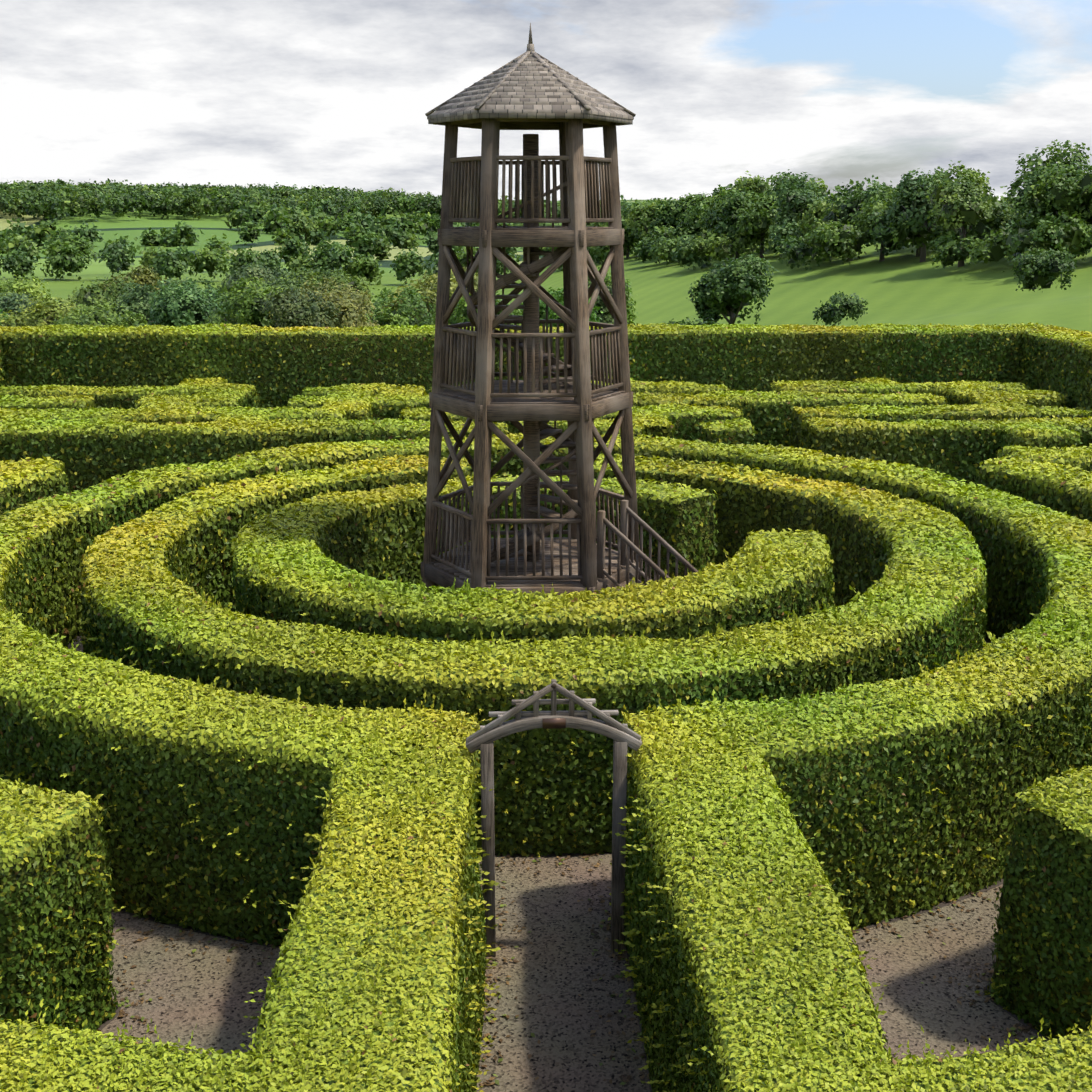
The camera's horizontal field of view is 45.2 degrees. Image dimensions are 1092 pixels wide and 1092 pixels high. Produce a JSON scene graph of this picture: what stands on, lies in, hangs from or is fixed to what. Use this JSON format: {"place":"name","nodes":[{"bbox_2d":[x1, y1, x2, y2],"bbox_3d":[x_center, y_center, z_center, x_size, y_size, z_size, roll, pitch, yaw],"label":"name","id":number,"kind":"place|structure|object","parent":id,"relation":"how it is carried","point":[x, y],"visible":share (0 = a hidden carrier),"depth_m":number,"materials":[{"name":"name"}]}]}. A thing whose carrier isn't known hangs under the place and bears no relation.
{"place":"outdoors","nodes":[
{"label":"outdoors","id":0,"kind":"place"},
{"bbox_2d":[0,139,1091,328],"bbox_3d":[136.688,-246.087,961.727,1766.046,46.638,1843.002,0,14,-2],"label":"tree","id":1,"kind":"object","parent":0,"point":[737,216],"depth_m":163.23,"materials":[{"name":"green plant"}]},
{"bbox_2d":[0,200,1091,1091],"bbox_3d":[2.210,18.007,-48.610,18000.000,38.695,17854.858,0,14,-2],"label":"ground","id":2,"kind":"structure","parent":0,"point":[558,966],"depth_m":13.30,"materials":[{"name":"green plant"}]},
{"bbox_2d":[0,322,1091,1091],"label":"hedge","id":3,"kind":"object","parent":2,"relation":"on","point":[464,1052],"depth_m":14.81,"materials":[{"name":"green plant"}]},
{"bbox_2d":[67,638,1036,1085],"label":"fallen leaves","id":4,"kind":"object","parent":2,"relation":"on","point":[487,1082],"visible":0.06,"depth_m":12.74,"materials":[{"name":"brown plant"}]},
{"bbox_2d":[466,679,641,956],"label":"entrance arch","id":5,"kind":"structure","parent":2,"relation":"on","point":[484,737],"depth_m":12.55,"materials":[{"name":"grey wood"}]},
{"bbox_2d":[543,718,565,728],"bbox_3d":[0.077,1.685,12.456,0.220,0.100,0.012,0,14,-2],"label":"plaque","id":6,"kind":"object","parent":5,"relation":"attached to","point":[552,723],"visible":1,"depth_m":12.45,"materials":[{"name":"brown"}]},
{"bbox_2d":[64,634,1048,1091],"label":"soil strip","id":7,"kind":"object","parent":2,"relation":"on","point":[942,904],"visible":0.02,"depth_m":13.58,"materials":[{"name":"soil"}]},
{"bbox_2d":[421,118,697,595],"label":"tower","id":8,"kind":"structure","parent":2,"relation":"on","point":[530,557],"depth_m":19.99,"materials":[{"name":"brown wood"}]},
{"bbox_2d":[425,23,635,128],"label":"tower roof","id":9,"kind":"structure","parent":8,"relation":"on","point":[530,82],"depth_m":18.91,"materials":[{"name":"grey wood"}]},
{"bbox_2d":[0,0,1091,200],"label":"sky","id":10,"kind":"structure","parent":0,"point":[304,93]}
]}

